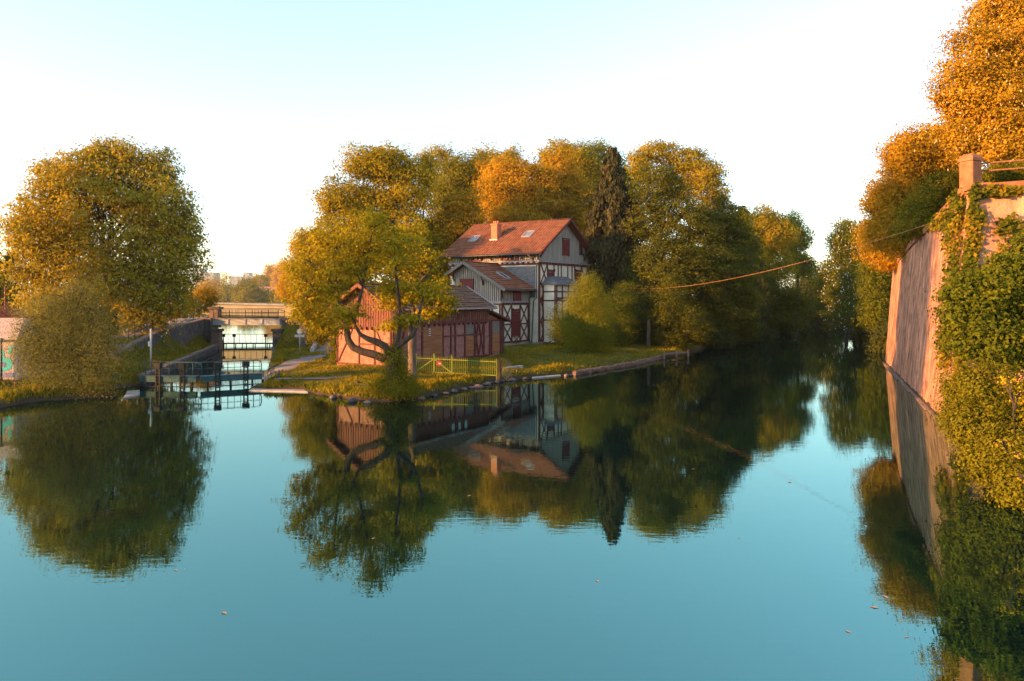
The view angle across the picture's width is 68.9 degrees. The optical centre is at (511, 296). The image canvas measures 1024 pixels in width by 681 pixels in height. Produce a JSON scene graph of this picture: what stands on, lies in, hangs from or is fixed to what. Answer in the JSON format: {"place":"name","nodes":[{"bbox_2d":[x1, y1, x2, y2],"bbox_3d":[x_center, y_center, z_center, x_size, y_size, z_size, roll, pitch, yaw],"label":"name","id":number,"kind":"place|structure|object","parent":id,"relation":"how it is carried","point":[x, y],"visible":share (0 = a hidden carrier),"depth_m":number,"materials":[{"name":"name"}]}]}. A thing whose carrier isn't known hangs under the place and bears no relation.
{"place":"outdoors","nodes":[
{"label":"outdoors","id":0,"kind":"place"},
{"bbox_2d":[59,316,208,368],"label":"path","id":1,"kind":"structure","parent":0,"point":[146,330],"depth_m":74.87,"materials":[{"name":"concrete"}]},
{"bbox_2d":[264,337,334,380],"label":"path","id":2,"kind":"structure","parent":0,"point":[288,364],"depth_m":62.95,"materials":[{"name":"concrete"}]},
{"bbox_2d":[270,376,346,379],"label":"path","id":3,"kind":"structure","parent":0,"point":[312,378],"depth_m":49.88,"materials":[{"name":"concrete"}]},
{"bbox_2d":[0,301,944,419],"bbox_3d":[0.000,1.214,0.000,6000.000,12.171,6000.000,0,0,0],"label":"ground","id":4,"kind":"structure","parent":0,"point":[168,343],"depth_m":58.16,"materials":[{"name":"plant"}]},
{"bbox_2d":[0,249,32,313],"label":"backdrop tree","id":5,"kind":"object","parent":4,"relation":"on","point":[9,287],"visible":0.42,"depth_m":99.01,"materials":[{"name":"green plant"}]},
{"bbox_2d":[0,300,43,321],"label":"shrub","id":6,"kind":"object","parent":4,"relation":"on","point":[4,315],"visible":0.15,"depth_m":52.25,"materials":[{"name":"green plant"}]},
{"bbox_2d":[0,318,51,379],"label":"graffiti hut","id":7,"kind":"object","parent":4,"relation":"on","point":[3,333],"visible":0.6,"depth_m":47.00,"materials":[{"name":"metal"}]},
{"bbox_2d":[0,363,144,403],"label":"grass","id":8,"kind":"structure","parent":4,"relation":"on","point":[11,393],"depth_m":43.80,"materials":[{"name":"plant"}]},
{"bbox_2d":[0,267,160,400],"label":"willow bush","id":9,"kind":"object","parent":4,"relation":"on","point":[47,332],"visible":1,"depth_m":44.67,"materials":[{"name":"green plant"}]},
{"bbox_2d":[0,127,218,341],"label":"chestnut tree","id":10,"kind":"object","parent":4,"relation":"on","point":[111,180],"visible":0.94,"depth_m":72.51,"materials":[{"name":"green plant"}]},
{"bbox_2d":[124,390,139,397],"bbox_3d":[-23.227,6.200,45.740,0.796,0.600,3.461,0,0,-24],"label":"stone ledge","id":11,"kind":"object","parent":4,"relation":"on","point":[131,393],"visible":0.49,"depth_m":45.54,"materials":[{"name":"concrete"}]},
{"bbox_2d":[102,319,203,359],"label":"retaining wall","id":12,"kind":"structure","parent":4,"relation":"on","point":[189,330],"depth_m":78.14,"materials":[{"name":"stone"}]},
{"bbox_2d":[128,309,199,341],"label":"ramp railing","id":13,"kind":"object","parent":12,"relation":"on","point":[152,325],"visible":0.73,"depth_m":71.14,"materials":[{"name":"metal"}]},
{"bbox_2d":[139,361,200,386],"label":"lock gate","id":14,"kind":"structure","parent":4,"relation":"on","point":[156,378],"depth_m":49.69,"materials":[{"name":"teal metal"}]},
{"bbox_2d":[137,344,218,383],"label":"quay wall","id":15,"kind":"structure","parent":4,"relation":"on","point":[198,354],"depth_m":67.14,"materials":[{"name":"stone"}]},
{"bbox_2d":[148,329,151,369],"bbox_3d":[-26.869,3.896,55.448,0.165,3.035,0.268,0,0,39],"label":"sign post","id":16,"kind":"object","parent":15,"relation":"on","point":[150,343],"visible":0.9,"depth_m":55.43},
{"bbox_2d":[53,319,332,382],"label":"grass","id":17,"kind":"structure","parent":4,"relation":"on","point":[280,352],"depth_m":68.08,"materials":[{"name":"plant"}]},
{"bbox_2d":[161,282,225,318],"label":"side tree","id":18,"kind":"object","parent":4,"relation":"on","point":[206,299],"visible":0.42,"depth_m":105.70,"materials":[{"name":"orange plant"}]},
{"bbox_2d":[199,318,212,342],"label":"retaining wall","id":19,"kind":"structure","parent":4,"relation":"on","point":[208,323],"depth_m":86.30,"materials":[{"name":"stone"}]},
{"bbox_2d":[192,276,222,292],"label":"tree","id":20,"kind":"object","parent":4,"relation":"on","point":[202,285],"visible":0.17,"depth_m":786.25,"materials":[{"name":"orange plant"}]},
{"bbox_2d":[195,269,219,288],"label":"apartment block","id":21,"kind":"structure","parent":4,"relation":"on","point":[211,274],"depth_m":1400.00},
{"bbox_2d":[209,329,223,348],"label":"bridge pier","id":22,"kind":"structure","parent":4,"relation":"on","point":[216,336],"depth_m":85.60,"materials":[{"name":"grey stone"}]},
{"bbox_2d":[208,269,234,298],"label":"tree","id":23,"kind":"object","parent":4,"relation":"on","point":[222,280],"visible":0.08,"depth_m":824.65,"materials":[{"name":"yellow plant"}]},
{"bbox_2d":[218,282,237,301],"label":"tree","id":24,"kind":"object","parent":4,"relation":"on","point":[225,291],"visible":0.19,"depth_m":589.07,"materials":[{"name":"green plant"}]},
{"bbox_2d":[194,360,263,386],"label":"lock gate","id":25,"kind":"structure","parent":4,"relation":"on","point":[243,376],"depth_m":50.61,"materials":[{"name":"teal metal"}]},
{"bbox_2d":[229,273,253,285],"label":"apartment block","id":26,"kind":"structure","parent":4,"relation":"on","point":[246,277],"depth_m":1300.00,"materials":[{"name":"concrete"}]},
{"bbox_2d":[225,273,261,301],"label":"tree","id":27,"kind":"object","parent":4,"relation":"on","point":[243,283],"visible":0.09,"depth_m":536.45,"materials":[{"name":"green plant"}]},
{"bbox_2d":[223,334,272,346],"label":"lock gate","id":28,"kind":"structure","parent":4,"relation":"on","point":[234,336],"depth_m":89.92,"materials":[{"name":"metal"}]},
{"bbox_2d":[202,303,294,315],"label":"road bridge","id":29,"kind":"structure","parent":4,"relation":"on","point":[240,307],"depth_m":124.00,"materials":[{"name":"beige concrete"}]},
{"bbox_2d":[234,281,269,301],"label":"tree","id":30,"kind":"object","parent":4,"relation":"on","point":[254,293],"visible":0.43,"depth_m":519.91,"materials":[{"name":"green plant"}]},
{"bbox_2d":[213,309,298,324],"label":"footbridge","id":31,"kind":"object","parent":4,"relation":"on","point":[247,321],"visible":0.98,"depth_m":86.88,"materials":[{"name":"metal"}]},
{"bbox_2d":[207,307,223,327],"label":"bridge pillar","id":32,"kind":"structure","parent":31,"relation":"attached to","point":[216,311],"depth_m":88.90,"materials":[{"name":"brown stone"}]},
{"bbox_2d":[249,272,273,286],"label":"tree","id":33,"kind":"object","parent":4,"relation":"on","point":[263,280],"visible":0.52,"depth_m":826.98,"materials":[{"name":"green plant"}]},
{"bbox_2d":[261,262,274,286],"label":"tree","id":34,"kind":"object","parent":4,"relation":"on","point":[268,269],"visible":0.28,"depth_m":863.36,"materials":[{"name":"orange plant"}]},
{"bbox_2d":[271,329,283,345],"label":"bridge pier","id":35,"kind":"structure","parent":4,"relation":"on","point":[277,333],"depth_m":85.60,"materials":[{"name":"stone"}]},
{"bbox_2d":[249,388,307,392],"bbox_3d":[-15.181,6.215,48.317,5.815,0.570,2.903,0,0,26],"label":"stone ledge","id":36,"kind":"object","parent":4,"relation":"on","point":[281,390],"visible":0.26,"depth_m":47.24,"materials":[{"name":"concrete"}]},
{"bbox_2d":[268,258,290,286],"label":"tree","id":37,"kind":"object","parent":4,"relation":"on","point":[274,275],"visible":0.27,"depth_m":811.48,"materials":[{"name":"orange plant"}]},
{"bbox_2d":[266,284,294,302],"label":"tree","id":38,"kind":"object","parent":4,"relation":"on","point":[272,298],"visible":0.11,"depth_m":523.75,"materials":[{"name":"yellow plant"}]},
{"bbox_2d":[271,224,306,308],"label":"young tree","id":39,"kind":"object","parent":4,"relation":"on","point":[283,292],"visible":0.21,"depth_m":111.17,"materials":[{"name":"orange plant"}]},
{"bbox_2d":[281,318,306,345],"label":"retaining wall","id":40,"kind":"structure","parent":4,"relation":"on","point":[302,341],"depth_m":83.10,"materials":[{"name":"stone"}]},
{"bbox_2d":[300,296,340,365],"bbox_3d":[-14.243,2.648,58.903,5.768,6.249,4.184,0,0,0],"label":"ivy tree","id":41,"kind":"object","parent":4,"relation":"on","point":[322,341],"visible":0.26,"depth_m":58.41,"materials":[{"name":"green plant"}]},
{"bbox_2d":[269,203,452,396],"bbox_3d":[-8.753,0.184,43.831,10.363,11.532,6.485,0,0,0],"label":"alder tree","id":42,"kind":"object","parent":4,"relation":"on","point":[314,288],"visible":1,"depth_m":43.35,"materials":[{"name":"green plant"}]},
{"bbox_2d":[279,136,456,320],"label":"broad tree","id":43,"kind":"object","parent":4,"relation":"on","point":[377,167],"visible":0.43,"depth_m":92.91,"materials":[{"name":"green plant"}]},
{"bbox_2d":[362,336,428,401],"bbox_3d":[-6.763,4.258,43.461,4.050,3.873,2.917,0,0,0],"label":"bank shrub","id":44,"kind":"object","parent":4,"relation":"on","point":[409,385],"visible":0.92,"depth_m":43.05,"materials":[{"name":"green plant"}]},
{"bbox_2d":[263,357,564,400],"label":"grass","id":45,"kind":"structure","parent":4,"relation":"on","point":[442,378],"depth_m":50.88,"materials":[{"name":"plant"}]},
{"bbox_2d":[367,211,466,376],"bbox_3d":[-6.583,-0.002,50.942,7.103,11.705,5.728,0,0,0],"label":"straight tree","id":46,"kind":"object","parent":4,"relation":"on","point":[429,266],"visible":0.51,"depth_m":50.36,"materials":[{"name":"green plant"}]},
{"bbox_2d":[328,283,511,365],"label":"timber shed","id":47,"kind":"structure","parent":4,"relation":"on","point":[475,328],"depth_m":59.53,"materials":[{"name":"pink wood"}]},
{"bbox_2d":[466,323,473,354],"bbox_3d":[-3.544,3.523,62.206,0.057,2.618,1.102,0,0,34],"label":"boarded door","id":48,"kind":"structure","parent":47,"relation":"in","point":[470,338],"depth_m":62.27,"materials":[{"name":"brown wood"}]},
{"bbox_2d":[492,321,499,352],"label":"boarded door","id":49,"kind":"structure","parent":47,"relation":"in","point":[496,325],"depth_m":65.44,"materials":[{"name":"brown wood"}]},
{"bbox_2d":[416,353,433,372],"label":"garden gate","id":50,"kind":"structure","parent":4,"relation":"on","point":[429,358],"depth_m":52.91,"materials":[{"name":"metal"}]},
{"bbox_2d":[414,146,441,213],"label":"sparse tree","id":51,"kind":"object","parent":4,"relation":"on","point":[426,157],"visible":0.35,"depth_m":97.72,"materials":[{"name":"green plant"}]},
{"bbox_2d":[420,136,459,196],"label":"sparse tree","id":52,"kind":"object","parent":4,"relation":"on","point":[439,151],"visible":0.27,"depth_m":121.35,"materials":[{"name":"green plant"}]},
{"bbox_2d":[434,354,451,373],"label":"garden gate","id":53,"kind":"structure","parent":4,"relation":"on","point":[445,359],"depth_m":52.67,"materials":[{"name":"yellow paint"}]},
{"bbox_2d":[424,188,487,284],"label":"tree","id":54,"kind":"object","parent":4,"relation":"on","point":[464,210],"visible":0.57,"depth_m":95.76,"materials":[{"name":"green plant"}]},
{"bbox_2d":[424,147,488,222],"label":"grove tree","id":55,"kind":"object","parent":4,"relation":"on","point":[464,168],"visible":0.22,"depth_m":114.37,"materials":[{"name":"green plant"}]},
{"bbox_2d":[451,357,496,379],"bbox_3d":[-2.649,5.163,52.264,3.309,1.894,0.095,0,0,12],"label":"garden fence","id":56,"kind":"object","parent":4,"relation":"on","point":[471,360],"visible":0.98,"depth_m":52.32,"materials":[{"name":"metal"}]},
{"bbox_2d":[468,137,497,175],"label":"sparse tree","id":57,"kind":"object","parent":4,"relation":"on","point":[481,151],"visible":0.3,"depth_m":117.48,"materials":[{"name":"yellow plant"}]},
{"bbox_2d":[474,141,523,161],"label":"sparse tree","id":58,"kind":"object","parent":4,"relation":"on","point":[494,151],"visible":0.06,"depth_m":123.84,"materials":[{"name":"orange plant"}]},
{"bbox_2d":[496,141,527,175],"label":"sparse tree","id":59,"kind":"object","parent":4,"relation":"on","point":[513,148],"visible":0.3,"depth_m":118.68,"materials":[{"name":"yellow plant"}]},
{"bbox_2d":[439,218,597,344],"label":"timber house","id":60,"kind":"structure","parent":4,"relation":"on","point":[521,275],"depth_m":82.15,"materials":[{"name":"beige paint"}]},
{"bbox_2d":[503,255,517,260],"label":"window","id":61,"kind":"structure","parent":60,"relation":"in","point":[506,257],"depth_m":82.88,"materials":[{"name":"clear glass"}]},
{"bbox_2d":[465,140,598,236],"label":"orange tree","id":62,"kind":"object","parent":4,"relation":"on","point":[526,192],"visible":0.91,"depth_m":106.50,"materials":[{"name":"orange plant"}]},
{"bbox_2d":[530,133,603,237],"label":"tall tree","id":63,"kind":"object","parent":4,"relation":"on","point":[588,162],"visible":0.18,"depth_m":118.64,"materials":[{"name":"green plant"}]},
{"bbox_2d":[554,265,622,354],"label":"round bush","id":64,"kind":"object","parent":4,"relation":"on","point":[588,315],"visible":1,"depth_m":70.06,"materials":[{"name":"green plant"}]},
{"bbox_2d":[485,341,692,374],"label":"grass","id":65,"kind":"structure","parent":4,"relation":"on","point":[587,357],"depth_m":67.98,"materials":[{"name":"plant"}]},
{"bbox_2d":[573,366,606,374],"bbox_3d":[6.204,6.115,59.237,0.420,0.969,5.220,0,0,35],"label":"bank edging","id":66,"kind":"object","parent":4,"relation":"on","point":[587,370],"visible":0.75,"depth_m":58.88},
{"bbox_2d":[544,280,642,347],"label":"dark shrub","id":67,"kind":"object","parent":4,"relation":"on","point":[627,301],"visible":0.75,"depth_m":78.06,"materials":[{"name":"green plant"}]},
{"bbox_2d":[569,131,651,237],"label":"pale tree","id":68,"kind":"object","parent":4,"relation":"on","point":[602,148],"visible":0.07,"depth_m":122.61,"materials":[{"name":"green plant"}]},
{"bbox_2d":[581,145,651,337],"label":"weeping spruce","id":69,"kind":"object","parent":4,"relation":"on","point":[610,201],"visible":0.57,"depth_m":90.01,"materials":[{"name":"green plant"}]},
{"bbox_2d":[607,361,635,369],"bbox_3d":[9.242,6.108,63.582,0.405,0.985,5.181,0,0,36],"label":"bank edging","id":70,"kind":"object","parent":4,"relation":"on","point":[620,365],"visible":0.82,"depth_m":63.34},
{"bbox_2d":[596,276,679,345],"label":"bank tree","id":71,"kind":"object","parent":4,"relation":"on","point":[641,338],"visible":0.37,"depth_m":83.01,"materials":[{"name":"green plant"}]},
{"bbox_2d":[646,319,650,346],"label":"bare trunk","id":72,"kind":"object","parent":4,"relation":"on","point":[648,333],"visible":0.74,"depth_m":80.42,"materials":[{"name":"grey plant"}]},
{"bbox_2d":[635,355,662,364],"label":"bank edging","id":73,"kind":"object","parent":4,"relation":"on","point":[646,360],"visible":0.78,"depth_m":68.87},
{"bbox_2d":[613,161,736,338],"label":"maple tree","id":74,"kind":"object","parent":4,"relation":"on","point":[681,253],"visible":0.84,"depth_m":87.02,"materials":[{"name":"green plant"}]},
{"bbox_2d":[663,349,688,358],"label":"jetty","id":75,"kind":"object","parent":4,"relation":"on","point":[675,353],"visible":0.71,"depth_m":73.16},
{"bbox_2d":[640,262,720,351],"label":"weeping willow sapling","id":76,"kind":"object","parent":4,"relation":"on","point":[668,313],"visible":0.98,"depth_m":79.33,"materials":[{"name":"green plant"}]},
{"bbox_2d":[621,134,760,295],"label":"open tree","id":77,"kind":"object","parent":4,"relation":"on","point":[645,155],"visible":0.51,"depth_m":105.14,"materials":[{"name":"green plant"}]},
{"bbox_2d":[681,152,738,208],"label":"sparse tree","id":78,"kind":"object","parent":4,"relation":"on","point":[710,171],"visible":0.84,"depth_m":103.66,"materials":[{"name":"green plant"}]},
{"bbox_2d":[683,317,743,348],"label":"bank shrub","id":79,"kind":"object","parent":4,"relation":"on","point":[722,339],"visible":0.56,"depth_m":86.40,"materials":[{"name":"green plant"}]},
{"bbox_2d":[680,193,768,345],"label":"spreading tree","id":80,"kind":"object","parent":4,"relation":"on","point":[736,313],"visible":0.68,"depth_m":90.41,"materials":[{"name":"green plant"}]},
{"bbox_2d":[729,204,783,338],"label":"tree","id":81,"kind":"object","parent":4,"relation":"on","point":[764,311],"visible":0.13,"depth_m":110.20,"materials":[{"name":"green plant"}]},
{"bbox_2d":[749,200,805,286],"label":"sunlit tree","id":82,"kind":"object","parent":4,"relation":"on","point":[775,231],"visible":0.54,"depth_m":129.96,"materials":[{"name":"green plant"}]},
{"bbox_2d":[754,264,819,334],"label":"canal tree","id":83,"kind":"object","parent":4,"relation":"on","point":[784,304],"visible":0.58,"depth_m":115.70,"materials":[{"name":"green plant"}]},
{"bbox_2d":[778,206,823,328],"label":"airy tree","id":84,"kind":"object","parent":4,"relation":"on","point":[807,267],"visible":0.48,"depth_m":138.68,"materials":[{"name":"green plant"}]},
{"bbox_2d":[779,259,830,324],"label":"canal tree","id":85,"kind":"object","parent":4,"relation":"on","point":[804,287],"visible":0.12,"depth_m":162.69,"materials":[{"name":"green plant"}]},
{"bbox_2d":[798,268,835,326],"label":"canal tree","id":86,"kind":"object","parent":4,"relation":"on","point":[816,287],"visible":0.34,"depth_m":148.74,"materials":[{"name":"green plant"}]},
{"bbox_2d":[812,213,865,335],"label":"tree","id":87,"kind":"object","parent":4,"relation":"on","point":[840,297],"visible":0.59,"depth_m":110.53,"materials":[{"name":"green plant"}]},
{"bbox_2d":[821,215,858,332],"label":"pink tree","id":88,"kind":"object","parent":4,"relation":"on","point":[839,225],"visible":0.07,"depth_m":124.69,"materials":[{"name":"green plant"}]},
{"bbox_2d":[836,307,888,339],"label":"canal tree","id":89,"kind":"object","parent":4,"relation":"on","point":[856,331],"visible":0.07,"depth_m":98.06,"materials":[{"name":"green plant"}]},
{"bbox_2d":[847,255,892,331],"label":"shade tree","id":90,"kind":"object","parent":4,"relation":"on","point":[875,296],"visible":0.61,"depth_m":87.08,"materials":[{"name":"green plant"}]},
{"bbox_2d":[863,308,888,353],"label":"bank shrub","id":91,"kind":"object","parent":4,"relation":"on","point":[879,343],"visible":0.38,"depth_m":79.90,"materials":[{"name":"green plant"}]},
{"bbox_2d":[882,181,1023,424],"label":"rampart wall","id":92,"kind":"structure","parent":4,"relation":"on","point":[910,355],"depth_m":46.30,"materials":[{"name":"concrete"}]},
{"bbox_2d":[630,224,926,288],"bbox_3d":[19.665,-2.763,66.249,0.026,3.797,41.676,0,0,-19],"label":"cable","id":93,"kind":"object","parent":92,"relation":"hanging from","point":[807,260],"visible":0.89,"depth_m":56.30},
{"bbox_2d":[845,218,900,275],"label":"hanging bush","id":94,"kind":"object","parent":92,"relation":"on","point":[879,262],"visible":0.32,"depth_m":65.48,"materials":[{"name":"orange plant"}]},
{"bbox_2d":[846,114,959,264],"bbox_3d":[32.420,-8.583,60.184,11.341,12.232,6.780,0,0,-15],"label":"rampart tree","id":95,"kind":"object","parent":92,"relation":"on","point":[902,163],"visible":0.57,"depth_m":58.82,"materials":[{"name":"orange plant"}]},
{"bbox_2d":[883,164,958,244],"bbox_3d":[28.296,-6.168,50.698,6.261,5.550,4.276,0,0,0],"label":"rampart bush","id":96,"kind":"object","parent":92,"relation":"on","point":[923,208],"visible":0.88,"depth_m":50.01,"materials":[{"name":"green plant"}]},
{"bbox_2d":[930,321,946,368],"bbox_3d":[21.330,2.420,37.232,0.676,2.375,3.259,0,0,25],"label":"ivy","id":97,"kind":"object","parent":92,"relation":"attached to","point":[936,343],"visible":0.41,"depth_m":36.98,"materials":[{"name":"green plant"}]},
{"bbox_2d":[958,153,982,199],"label":"stone pillar","id":98,"kind":"structure","parent":92,"relation":"on","point":[970,167],"depth_m":35.53,"materials":[{"name":"stone"}]},
{"bbox_2d":[924,181,1023,377],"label":"ivy","id":99,"kind":"object","parent":92,"relation":"attached to","point":[971,248],"visible":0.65,"depth_m":34.91,"materials":[{"name":"green plant"}]},
{"bbox_2d":[957,152,1023,191],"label":"rampart hedge","id":100,"kind":"object","parent":92,"relation":"on","point":[1004,175],"visible":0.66,"depth_m":37.05,"materials":[{"name":"green plant"}]},
{"bbox_2d":[976,227,1023,270],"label":"ivy","id":101,"kind":"object","parent":92,"relation":"attached to","point":[1001,244],"visible":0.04,"depth_m":34.47,"materials":[{"name":"green plant"}]},
{"bbox_2d":[982,159,1023,182],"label":"iron railing","id":102,"kind":"object","parent":92,"relation":"on","point":[1003,169],"depth_m":35.61,"materials":[{"name":"metal"}]},
{"bbox_2d":[908,0,1023,171],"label":"tree","id":103,"kind":"object","parent":4,"relation":"on","point":[981,94],"visible":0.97,"depth_m":44.60,"materials":[{"name":"orange plant"}]},
{"bbox_2d":[924,227,1023,381],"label":"bush","id":104,"kind":"object","parent":4,"relation":"on","point":[984,307],"visible":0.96,"depth_m":25.86,"materials":[{"name":"green plant"}]},
{"bbox_2d":[925,349,1023,511],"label":"creeper bank","id":105,"kind":"structure","parent":4,"relation":"on","point":[976,414],"depth_m":23.26,"materials":[{"name":"green plant"}]},
{"bbox_2d":[992,376,1023,482],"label":"yellow sprig","id":106,"kind":"object","parent":105,"relation":"on","point":[1006,442],"visible":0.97,"depth_m":22.32,"materials":[{"name":"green plant"}]},
{"bbox_2d":[0,0,986,295],"label":"sky","id":107,"kind":"structure","parent":0,"point":[256,97],"materials":[{"name":"white"}]},
{"bbox_2d":[0,324,1023,680],"bbox_3d":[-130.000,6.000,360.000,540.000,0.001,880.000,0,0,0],"label":"water","id":108,"kind":"structure","parent":0,"point":[504,524],"depth_m":19.00,"materials":[{"name":"blue liquid"}]},
{"bbox_2d":[497,358,519,382],"bbox_3d":[-0.192,5.249,51.864,1.640,1.943,0.169,0,0,3],"label":"spiked fan","id":109,"kind":"object","parent":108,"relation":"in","point":[499,368],"visible":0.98,"depth_m":51.83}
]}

